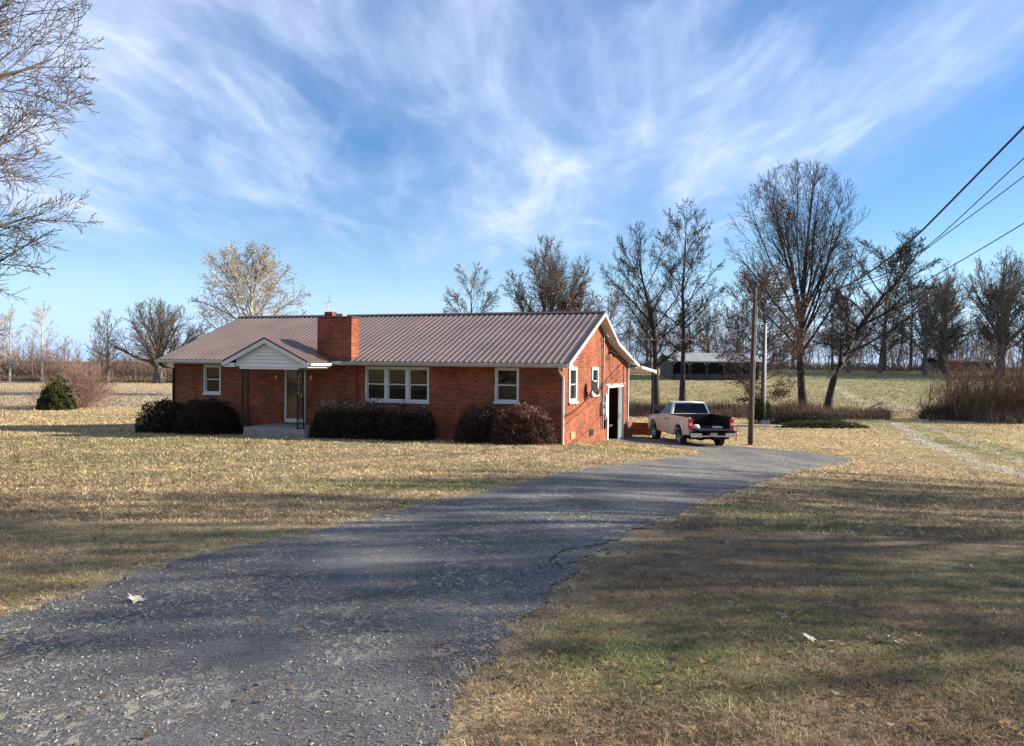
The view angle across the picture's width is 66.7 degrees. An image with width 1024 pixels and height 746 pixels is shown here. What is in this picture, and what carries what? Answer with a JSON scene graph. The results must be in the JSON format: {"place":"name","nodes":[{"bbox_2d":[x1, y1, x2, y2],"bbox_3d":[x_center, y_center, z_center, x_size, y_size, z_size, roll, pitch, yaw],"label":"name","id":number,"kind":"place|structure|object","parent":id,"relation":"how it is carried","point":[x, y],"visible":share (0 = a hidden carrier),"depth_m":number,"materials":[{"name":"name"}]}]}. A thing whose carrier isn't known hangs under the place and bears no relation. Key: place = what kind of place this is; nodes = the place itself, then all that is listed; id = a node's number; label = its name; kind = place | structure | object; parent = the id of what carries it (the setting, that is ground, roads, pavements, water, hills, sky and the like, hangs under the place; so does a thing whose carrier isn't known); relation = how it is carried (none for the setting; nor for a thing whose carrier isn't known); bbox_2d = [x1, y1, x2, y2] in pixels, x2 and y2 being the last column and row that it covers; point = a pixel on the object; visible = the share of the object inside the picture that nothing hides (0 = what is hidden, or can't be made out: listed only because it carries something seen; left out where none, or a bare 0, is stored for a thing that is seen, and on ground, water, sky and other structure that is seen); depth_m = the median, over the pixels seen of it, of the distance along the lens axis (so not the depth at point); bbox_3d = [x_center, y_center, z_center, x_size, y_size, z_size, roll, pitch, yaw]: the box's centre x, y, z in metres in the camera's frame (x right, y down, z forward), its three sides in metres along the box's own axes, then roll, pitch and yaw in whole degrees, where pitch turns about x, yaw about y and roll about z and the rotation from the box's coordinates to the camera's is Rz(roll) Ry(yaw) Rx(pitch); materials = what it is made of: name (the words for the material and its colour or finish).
{"place":"outdoors","nodes":[
{"label":"outdoors","id":0,"kind":"place"},
{"bbox_2d":[0,437,852,745],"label":"driveway","id":1,"kind":"structure","parent":0,"point":[342,561],"depth_m":5.02,"materials":[{"name":"asphalt"}]},
{"bbox_2d":[127,592,143,603],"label":"fallen leaf","id":2,"kind":"object","parent":1,"relation":"on","point":[135,598],"visible":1,"depth_m":5.47,"materials":[{"name":"plant"}]},
{"bbox_2d":[0,440,849,745],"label":"debris","id":3,"kind":"object","parent":1,"relation":"on","point":[18,650],"visible":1,"depth_m":5.29,"materials":[{"name":"gravel"}]},
{"bbox_2d":[549,543,602,565],"bbox_3d":[0.578,1.705,7.400,0.261,0.050,1.245,1,1,25],"label":"driveway crack","id":4,"kind":"object","parent":1,"relation":"on","point":[564,550],"visible":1,"depth_m":7.38,"materials":[{"name":"asphalt"}]},
{"bbox_2d":[648,401,736,445],"bbox_3d":[8.161,2.282,35.788,2.554,1.916,5.871,1,1,-10],"label":"pickup truck","id":5,"kind":"object","parent":1,"relation":"on","point":[678,419],"visible":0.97,"depth_m":35.10,"materials":[{"name":"paint"}]},
{"bbox_2d":[693,424,699,428],"bbox_3d":[7.923,2.320,33.561,0.371,0.190,0.240,1,1,0],"label":"sack","id":6,"kind":"object","parent":5,"relation":"in","point":[696,426],"visible":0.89,"depth_m":33.47,"materials":[{"name":"white paint"}]},
{"bbox_2d":[0,361,1023,745],"bbox_3d":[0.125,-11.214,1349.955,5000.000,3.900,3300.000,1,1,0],"label":"ground","id":7,"kind":"structure","parent":0,"point":[622,553],"depth_m":7.25,"materials":[{"name":"plant"}]},
{"bbox_2d":[0,316,12,360],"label":"slender pale tree","id":8,"kind":"object","parent":7,"relation":"on","point":[3,337],"visible":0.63,"depth_m":130.55,"materials":[{"name":"beige plant"}]},
{"bbox_2d":[0,304,24,382],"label":"slender pale tree","id":9,"kind":"object","parent":7,"relation":"on","point":[11,336],"visible":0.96,"depth_m":122.91,"materials":[{"name":"beige plant"}]},
{"bbox_2d":[25,301,59,382],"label":"slender pale tree","id":10,"kind":"object","parent":7,"relation":"on","point":[40,324],"visible":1,"depth_m":123.89,"materials":[{"name":"beige plant"}]},
{"bbox_2d":[0,0,103,372],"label":"bare tree","id":11,"kind":"object","parent":7,"relation":"on","point":[32,115],"visible":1,"depth_m":15.66,"materials":[{"name":"brown plant"}]},
{"bbox_2d":[35,376,77,409],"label":"evergreen shrub","id":12,"kind":"object","parent":7,"relation":"on","point":[52,398],"visible":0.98,"depth_m":56.31,"materials":[{"name":"green plant"}]},
{"bbox_2d":[27,359,124,407],"bbox_3d":[-33.275,0.921,59.360,6.789,4.593,6.501,1,1,0],"label":"twiggy shrub","id":13,"kind":"object","parent":7,"relation":"on","point":[82,387],"visible":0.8,"depth_m":59.35,"materials":[{"name":"plant"}]},
{"bbox_2d":[0,381,171,407],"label":"stubble","id":14,"kind":"object","parent":7,"relation":"on","point":[114,402],"visible":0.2,"depth_m":80.24,"materials":[{"name":"plant"}]},
{"bbox_2d":[0,373,171,382],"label":"undergrowth","id":15,"kind":"object","parent":7,"relation":"on","point":[124,379],"visible":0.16,"depth_m":131.05,"materials":[{"name":"brown plant"}]},
{"bbox_2d":[0,347,173,380],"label":"undergrowth","id":16,"kind":"object","parent":7,"relation":"on","point":[142,372],"visible":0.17,"depth_m":139.33,"materials":[{"name":"brown plant"}]},
{"bbox_2d":[0,330,182,380],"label":"treeline","id":17,"kind":"object","parent":7,"relation":"on","point":[67,357],"visible":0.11,"depth_m":141.12,"materials":[{"name":"brown plant"}]},
{"bbox_2d":[87,333,106,372],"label":"dark field tree","id":18,"kind":"object","parent":7,"relation":"on","point":[96,352],"visible":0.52,"depth_m":130.99,"materials":[{"name":"brown plant"}]},
{"bbox_2d":[86,315,111,381],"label":"slender pale tree","id":19,"kind":"object","parent":7,"relation":"on","point":[99,358],"visible":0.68,"depth_m":127.93,"materials":[{"name":"beige plant"}]},
{"bbox_2d":[84,309,128,383],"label":"dark field tree","id":20,"kind":"object","parent":7,"relation":"on","point":[108,349],"visible":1,"depth_m":122.85,"materials":[{"name":"brown plant"}]},
{"bbox_2d":[102,297,208,382],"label":"oak tree","id":21,"kind":"object","parent":7,"relation":"on","point":[162,333],"visible":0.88,"depth_m":126.85,"materials":[{"name":"brown plant"}]},
{"bbox_2d":[134,396,194,433],"bbox_3d":[-13.680,1.649,30.896,2.613,1.499,2.024,1,1,0],"label":"hedge shrub","id":22,"kind":"object","parent":7,"relation":"on","point":[160,415],"visible":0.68,"depth_m":30.37,"materials":[{"name":"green plant"}]},
{"bbox_2d":[193,325,207,339],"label":"dark field tree","id":23,"kind":"object","parent":7,"relation":"on","point":[200,332],"visible":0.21,"depth_m":127.77,"materials":[{"name":"brown plant"}]},
{"bbox_2d":[172,395,243,434],"bbox_3d":[-11.806,1.639,30.211,2.816,1.516,2.013,1,1,0],"label":"hedge shrub","id":24,"kind":"object","parent":7,"relation":"on","point":[208,419],"visible":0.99,"depth_m":29.82,"materials":[{"name":"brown plant"}]},
{"bbox_2d":[184,240,310,329],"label":"sycamore tree","id":25,"kind":"object","parent":7,"relation":"on","point":[264,270],"visible":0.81,"depth_m":84.01,"materials":[{"name":"beige plant"}]},
{"bbox_2d":[309,397,355,438],"bbox_3d":[-6.509,1.598,28.259,1.788,1.581,1.628,1,1,0],"label":"hedge shrub","id":26,"kind":"object","parent":7,"relation":"on","point":[327,423],"visible":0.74,"depth_m":27.84,"materials":[{"name":"brown plant"}]},
{"bbox_2d":[339,394,390,439],"bbox_3d":[-5.099,1.525,27.812,2.002,1.730,1.684,1,1,0],"label":"hedge shrub","id":27,"kind":"object","parent":7,"relation":"on","point":[366,414],"visible":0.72,"depth_m":27.38,"materials":[{"name":"brown plant"}]},
{"bbox_2d":[155,296,655,444],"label":"brick house","id":28,"kind":"structure","parent":7,"relation":"on","point":[279,376],"depth_m":29.11,"materials":[{"name":"brick"}]},
{"bbox_2d":[202,365,220,394],"bbox_3d":[-12.086,0.275,31.370,0.930,1.220,0.140,1,1,20],"label":"window","id":29,"kind":"structure","parent":28,"relation":"in","point":[212,373],"depth_m":31.42,"materials":[{"name":"white paint"}]},
{"bbox_2d":[284,369,305,422],"bbox_3d":[-8.346,0.865,30.034,0.950,2.090,0.241,1,1,20],"label":"front door","id":30,"kind":"structure","parent":28,"relation":"in","point":[292,373],"depth_m":30.12,"materials":[{"name":"white paint"}]},
{"bbox_2d":[365,366,429,403],"bbox_3d":[-4.217,0.436,28.464,2.710,1.330,0.140,1,1,20],"label":"window","id":31,"kind":"structure","parent":28,"relation":"in","point":[411,384],"depth_m":28.50,"materials":[{"name":"white paint"}]},
{"bbox_2d":[493,367,518,403],"bbox_3d":[-0.174,0.441,26.970,0.970,1.260,0.140,1,1,20],"label":"window","id":32,"kind":"structure","parent":28,"relation":"in","point":[507,389],"depth_m":27.01,"materials":[{"name":"white paint"}]},
{"bbox_2d":[568,367,578,403],"bbox_3d":[2.142,0.432,27.426,0.160,1.300,1.100,1,1,20],"label":"window","id":33,"kind":"structure","parent":28,"relation":"in","point":[572,372],"depth_m":27.53,"materials":[{"name":"white paint"}]},
{"bbox_2d":[591,367,599,396],"bbox_3d":[3.244,0.340,30.403,0.160,1.150,1.110,1,1,20],"label":"window","id":34,"kind":"structure","parent":28,"relation":"in","point":[594,370],"depth_m":30.57,"materials":[{"name":"white paint"}]},
{"bbox_2d":[606,384,623,440],"bbox_3d":[4.480,2.069,33.960,0.143,3.090,3.200,1,1,20],"label":"door frame","id":35,"kind":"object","parent":28,"relation":"in","point":[620,410],"depth_m":34.87,"materials":[{"name":"white paint"}]},
{"bbox_2d":[375,398,437,440],"bbox_3d":[-3.682,1.608,27.298,2.139,1.552,1.715,1,1,0],"label":"hedge shrub","id":36,"kind":"object","parent":7,"relation":"on","point":[405,423],"visible":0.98,"depth_m":26.88,"materials":[{"name":"brown plant"}]},
{"bbox_2d":[440,262,500,312],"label":"pale tree","id":37,"kind":"object","parent":7,"relation":"on","point":[488,298],"visible":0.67,"depth_m":83.60,"materials":[{"name":"grey plant"}]},
{"bbox_2d":[453,405,506,442],"bbox_3d":[-1.044,1.722,26.478,1.939,1.329,1.623,1,1,0],"label":"hedge shrub","id":38,"kind":"object","parent":7,"relation":"on","point":[474,426],"visible":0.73,"depth_m":26.06,"materials":[{"name":"brown plant"}]},
{"bbox_2d":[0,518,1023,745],"bbox_3d":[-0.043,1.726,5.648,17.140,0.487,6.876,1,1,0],"label":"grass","id":39,"kind":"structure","parent":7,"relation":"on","point":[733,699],"depth_m":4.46,"materials":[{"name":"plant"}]},
{"bbox_2d":[0,427,1023,745],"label":"leaf litter","id":40,"kind":"object","parent":7,"relation":"on","point":[562,715],"visible":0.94,"depth_m":4.70,"materials":[{"name":"brown plant"}]},
{"bbox_2d":[489,402,557,444],"bbox_3d":[0.363,1.664,25.797,2.353,1.431,1.893,1,1,0],"label":"hedge shrub","id":41,"kind":"object","parent":7,"relation":"on","point":[523,425],"visible":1,"depth_m":25.31,"materials":[{"name":"brown plant"}]},
{"bbox_2d":[497,234,594,311],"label":"round bare tree","id":42,"kind":"object","parent":7,"relation":"on","point":[551,278],"visible":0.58,"depth_m":79.31,"materials":[{"name":"grey plant"}]},
{"bbox_2d":[549,283,605,311],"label":"rusty bare tree","id":43,"kind":"object","parent":7,"relation":"on","point":[578,304],"visible":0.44,"depth_m":77.52,"materials":[{"name":"brown plant"}]},
{"bbox_2d":[590,285,639,341],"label":"hilltop tree","id":44,"kind":"object","parent":7,"relation":"on","point":[612,313],"visible":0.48,"depth_m":117.07,"materials":[{"name":"brown plant"}]},
{"bbox_2d":[629,307,664,368],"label":"hilltop tree","id":45,"kind":"object","parent":7,"relation":"on","point":[650,356],"visible":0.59,"depth_m":108.69,"materials":[{"name":"brown plant"}]},
{"bbox_2d":[626,295,670,366],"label":"hilltop tree","id":46,"kind":"object","parent":7,"relation":"on","point":[646,322],"visible":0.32,"depth_m":123.77,"materials":[{"name":"brown plant"}]},
{"bbox_2d":[598,221,701,406],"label":"forked bare tree","id":47,"kind":"object","parent":7,"relation":"on","point":[656,351],"visible":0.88,"depth_m":67.72,"materials":[{"name":"brown plant"}]},
{"bbox_2d":[645,199,725,400],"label":"slender bare tree","id":48,"kind":"object","parent":7,"relation":"on","point":[682,390],"visible":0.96,"depth_m":66.28,"materials":[{"name":"brown plant"}]},
{"bbox_2d":[630,398,745,411],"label":"undergrowth","id":49,"kind":"object","parent":7,"relation":"on","point":[661,406],"visible":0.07,"depth_m":61.97,"materials":[{"name":"brown plant"}]},
{"bbox_2d":[670,297,708,352],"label":"hilltop tree","id":50,"kind":"object","parent":7,"relation":"on","point":[690,333],"visible":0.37,"depth_m":116.32,"materials":[{"name":"brown plant"}]},
{"bbox_2d":[686,294,724,352],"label":"hilltop tree","id":51,"kind":"object","parent":7,"relation":"on","point":[707,340],"visible":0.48,"depth_m":121.49,"materials":[{"name":"brown plant"}]},
{"bbox_2d":[658,352,761,379],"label":"barn","id":52,"kind":"structure","parent":7,"relation":"on","point":[705,366],"depth_m":99.09,"materials":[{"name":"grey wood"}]},
{"bbox_2d":[717,305,751,352],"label":"hilltop tree","id":53,"kind":"object","parent":7,"relation":"on","point":[737,333],"visible":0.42,"depth_m":127.67,"materials":[{"name":"brown plant"}]},
{"bbox_2d":[748,287,757,444],"bbox_3d":[11.160,-0.170,35.999,0.404,7.603,0.230,1,1,0],"label":"utility pole","id":54,"kind":"object","parent":7,"relation":"on","point":[752,391],"visible":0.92,"depth_m":35.92,"materials":[{"name":"brown wood"}]},
{"bbox_2d":[609,326,751,340],"bbox_3d":[7.543,-1.777,33.549,8.657,0.841,0.239,0,1,-33],"label":"power line","id":55,"kind":"object","parent":54,"relation":"attached to","point":[679,340],"visible":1,"depth_m":33.06,"materials":[{"name":"metal"}]},
{"bbox_2d":[756,126,1023,300],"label":"power line","id":56,"kind":"object","parent":54,"relation":"attached to","point":[974,177],"visible":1,"depth_m":22.62,"materials":[{"name":"metal"}]},
{"bbox_2d":[756,158,1023,306],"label":"power line","id":57,"kind":"object","parent":54,"relation":"attached to","point":[926,246],"visible":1,"depth_m":22.70,"materials":[{"name":"metal"}]},
{"bbox_2d":[757,176,1023,312],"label":"power line","id":58,"kind":"object","parent":54,"relation":"attached to","point":[915,256],"visible":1,"depth_m":24.02,"materials":[{"name":"metal"}]},
{"bbox_2d":[758,223,1023,325],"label":"power line","id":59,"kind":"object","parent":54,"relation":"attached to","point":[912,287],"visible":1,"depth_m":24.59,"materials":[{"name":"metal"}]},
{"bbox_2d":[734,424,781,429],"bbox_3d":[12.962,3.237,45.429,5.609,0.515,0.273,1,1,-2],"label":"rail","id":60,"kind":"object","parent":7,"relation":"on","point":[759,425],"visible":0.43,"depth_m":45.45,"materials":[{"name":"metal"}]},
{"bbox_2d":[750,322,768,426],"bbox_3d":[15.246,0.146,47.902,1.206,6.699,0.400,1,1,0],"label":"lamp post","id":61,"kind":"object","parent":7,"relation":"on","point":[764,422],"visible":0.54,"depth_m":47.85,"materials":[{"name":"grey metal"}]},
{"bbox_2d":[747,397,773,420],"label":"ivy clump","id":62,"kind":"object","parent":61,"relation":"attached to","point":[759,408],"visible":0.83,"depth_m":47.96,"materials":[{"name":"green plant"}]},
{"bbox_2d":[749,304,775,357],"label":"hilltop tree","id":63,"kind":"object","parent":7,"relation":"on","point":[761,333],"visible":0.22,"depth_m":126.47,"materials":[{"name":"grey plant"}]},
{"bbox_2d":[509,300,1023,369],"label":"treeline","id":64,"kind":"object","parent":7,"relation":"on","point":[964,349],"visible":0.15,"depth_m":134.53,"materials":[{"name":"brown plant"}]},
{"bbox_2d":[708,255,828,406],"bbox_3d":[19.722,-2.548,60.085,8.596,13.233,7.269,1,1,-10],"label":"brown leaf tree","id":65,"kind":"object","parent":7,"relation":"on","point":[763,280],"visible":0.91,"depth_m":60.01,"materials":[{"name":"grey plant"}]},
{"bbox_2d":[773,612,786,619],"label":"fallen leaf","id":66,"kind":"object","parent":7,"relation":"on","point":[779,615],"visible":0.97,"depth_m":5.26,"materials":[{"name":"plant"}]},
{"bbox_2d":[775,306,815,368],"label":"hilltop tree","id":67,"kind":"object","parent":7,"relation":"on","point":[792,366],"visible":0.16,"depth_m":121.88,"materials":[{"name":"brown plant"}]},
{"bbox_2d":[723,158,870,405],"bbox_3d":[23.606,-7.095,63.869,11.619,21.373,11.338,1,1,0],"label":"tall bare tree","id":68,"kind":"object","parent":7,"relation":"on","point":[807,258],"visible":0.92,"depth_m":63.13,"materials":[{"name":"brown plant"}]},
{"bbox_2d":[754,409,845,423],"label":"hedge","id":69,"kind":"object","parent":7,"relation":"on","point":[788,417],"visible":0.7,"depth_m":50.01,"materials":[{"name":"brown plant"}]},
{"bbox_2d":[802,633,815,641],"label":"fallen leaf","id":70,"kind":"object","parent":7,"relation":"on","point":[811,638],"visible":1,"depth_m":4.79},
{"bbox_2d":[774,419,869,428],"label":"hedge","id":71,"kind":"object","parent":7,"relation":"on","point":[824,424],"visible":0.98,"depth_m":47.09,"materials":[{"name":"green plant"}]},
{"bbox_2d":[629,369,1023,417],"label":"grass","id":72,"kind":"structure","parent":7,"relation":"on","point":[842,394],"depth_m":85.64,"materials":[{"name":"plant"}]},
{"bbox_2d":[629,398,1023,423],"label":"undergrowth","id":73,"kind":"object","parent":7,"relation":"on","point":[932,413],"visible":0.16,"depth_m":56.73,"materials":[{"name":"brown plant"}]},
{"bbox_2d":[637,359,1023,372],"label":"undergrowth","id":74,"kind":"object","parent":7,"relation":"on","point":[825,366],"visible":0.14,"depth_m":123.72,"materials":[{"name":"brown plant"}]},
{"bbox_2d":[817,294,845,370],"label":"hilltop tree","id":75,"kind":"object","parent":7,"relation":"on","point":[832,354],"visible":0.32,"depth_m":118.84,"materials":[{"name":"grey plant"}]},
{"bbox_2d":[823,293,856,356],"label":"hilltop tree","id":76,"kind":"object","parent":7,"relation":"on","point":[839,325],"visible":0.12,"depth_m":127.85,"materials":[{"name":"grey plant"}]},
{"bbox_2d":[823,291,877,372],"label":"hilltop tree","id":77,"kind":"object","parent":7,"relation":"on","point":[848,367],"visible":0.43,"depth_m":112.03,"materials":[{"name":"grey plant"}]},
{"bbox_2d":[814,227,945,408],"bbox_3d":[30.544,-4.200,64.674,9.534,15.667,9.515,1,1,30],"label":"leaning bare tree","id":78,"kind":"object","parent":7,"relation":"on","point":[906,251],"visible":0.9,"depth_m":64.54,"materials":[{"name":"brown plant"}]},
{"bbox_2d":[855,287,908,370],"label":"hilltop tree","id":79,"kind":"object","parent":7,"relation":"on","point":[885,355],"visible":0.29,"depth_m":120.43,"materials":[{"name":"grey plant"}]},
{"bbox_2d":[858,281,914,372],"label":"hilltop tree","id":80,"kind":"object","parent":7,"relation":"on","point":[882,341],"visible":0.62,"depth_m":112.75,"materials":[{"name":"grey plant"}]},
{"bbox_2d":[891,275,933,371],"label":"hilltop tree","id":81,"kind":"object","parent":7,"relation":"on","point":[910,354],"visible":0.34,"depth_m":116.77,"materials":[{"name":"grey plant"}]},
{"bbox_2d":[887,275,958,374],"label":"hilltop tree","id":82,"kind":"object","parent":7,"relation":"on","point":[924,347],"visible":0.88,"depth_m":108.69,"materials":[{"name":"brown plant"}]},
{"bbox_2d":[927,277,964,352],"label":"hilltop tree","id":83,"kind":"object","parent":7,"relation":"on","point":[951,314],"visible":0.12,"depth_m":125.21,"materials":[{"name":"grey plant"}]},
{"bbox_2d":[927,286,965,371],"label":"hilltop tree","id":84,"kind":"object","parent":7,"relation":"on","point":[954,331],"visible":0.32,"depth_m":118.36,"materials":[{"name":"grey plant"}]},
{"bbox_2d":[912,274,988,373],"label":"hilltop tree","id":85,"kind":"object","parent":7,"relation":"on","point":[945,344],"visible":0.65,"depth_m":111.99,"materials":[{"name":"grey plant"}]},
{"bbox_2d":[922,260,987,371],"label":"hilltop tree","id":86,"kind":"object","parent":7,"relation":"on","point":[939,363],"visible":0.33,"depth_m":120.02,"materials":[{"name":"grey plant"}]},
{"bbox_2d":[941,351,972,410],"bbox_3d":[32.184,1.054,56.445,2.162,5.408,2.119,1,1,42],"label":"sapling","id":87,"kind":"object","parent":7,"relation":"on","point":[956,376],"visible":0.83,"depth_m":56.38,"materials":[{"name":"brown plant"}]},
{"bbox_2d":[928,357,993,371],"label":"farm shed","id":88,"kind":"structure","parent":7,"relation":"on","point":[972,360],"depth_m":125.26,"materials":[{"name":"black plastic"}]},
{"bbox_2d":[905,353,1023,422],"bbox_3d":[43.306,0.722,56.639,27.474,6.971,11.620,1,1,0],"label":"undergrowth","id":89,"kind":"object","parent":7,"relation":"on","point":[964,391],"visible":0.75,"depth_m":55.71,"materials":[{"name":"brown plant"}]},
{"bbox_2d":[907,400,1023,424],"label":"undergrowth","id":90,"kind":"object","parent":7,"relation":"on","point":[998,419],"visible":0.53,"depth_m":54.15,"materials":[{"name":"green plant"}]},
{"bbox_2d":[964,338,1002,413],"bbox_3d":[33.713,0.639,55.387,2.501,6.383,2.552,0,1,-32],"label":"sapling","id":91,"kind":"object","parent":7,"relation":"on","point":[980,361],"visible":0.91,"depth_m":55.37,"materials":[{"name":"brown plant"}]},
{"bbox_2d":[958,245,1023,375],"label":"hilltop tree","id":92,"kind":"object","parent":7,"relation":"on","point":[1004,313],"visible":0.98,"depth_m":107.62,"materials":[{"name":"brown plant"}]},
{"bbox_2d":[980,367,1005,419],"bbox_3d":[33.476,1.579,54.172,1.680,4.288,1.714,0,1,-30],"label":"sapling","id":93,"kind":"object","parent":7,"relation":"on","point":[993,389],"visible":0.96,"depth_m":54.08,"materials":[{"name":"brown plant"}]},
{"bbox_2d":[964,257,1023,369],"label":"hilltop tree","id":94,"kind":"object","parent":7,"relation":"on","point":[994,316],"visible":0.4,"depth_m":112.46,"materials":[{"name":"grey plant"}]},
{"bbox_2d":[982,368,1010,421],"bbox_3d":[34.092,1.648,54.801,1.653,4.135,1.620,1,1,-6],"label":"sapling","id":95,"kind":"object","parent":7,"relation":"on","point":[995,411],"visible":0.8,"depth_m":54.71,"materials":[{"name":"brown plant"}]},
{"bbox_2d":[975,279,1020,369],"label":"hilltop tree","id":96,"kind":"object","parent":7,"relation":"on","point":[1012,331],"visible":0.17,"depth_m":119.65,"materials":[{"name":"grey plant"}]},
{"bbox_2d":[989,342,1023,412],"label":"sapling","id":97,"kind":"object","parent":7,"relation":"on","point":[1008,362],"visible":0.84,"depth_m":54.43,"materials":[{"name":"brown plant"}]},
{"bbox_2d":[995,292,1023,365],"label":"hilltop tree","id":98,"kind":"object","parent":7,"relation":"on","point":[1015,342],"visible":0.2,"depth_m":126.83,"materials":[{"name":"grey plant"}]},
{"bbox_2d":[1002,353,1023,405],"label":"sapling","id":99,"kind":"object","parent":7,"relation":"on","point":[1017,372],"visible":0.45,"depth_m":56.14,"materials":[{"name":"brown plant"}]},
{"bbox_2d":[1008,365,1023,411],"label":"sapling","id":100,"kind":"object","parent":7,"relation":"on","point":[1019,386],"visible":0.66,"depth_m":54.88,"materials":[{"name":"brown plant"}]},
{"bbox_2d":[0,406,1023,540],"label":"grass","id":101,"kind":"structure","parent":0,"point":[836,472],"depth_m":15.49,"materials":[{"name":"plant"}]},
{"bbox_2d":[0,0,1023,368],"label":"sky","id":102,"kind":"structure","parent":0,"point":[381,148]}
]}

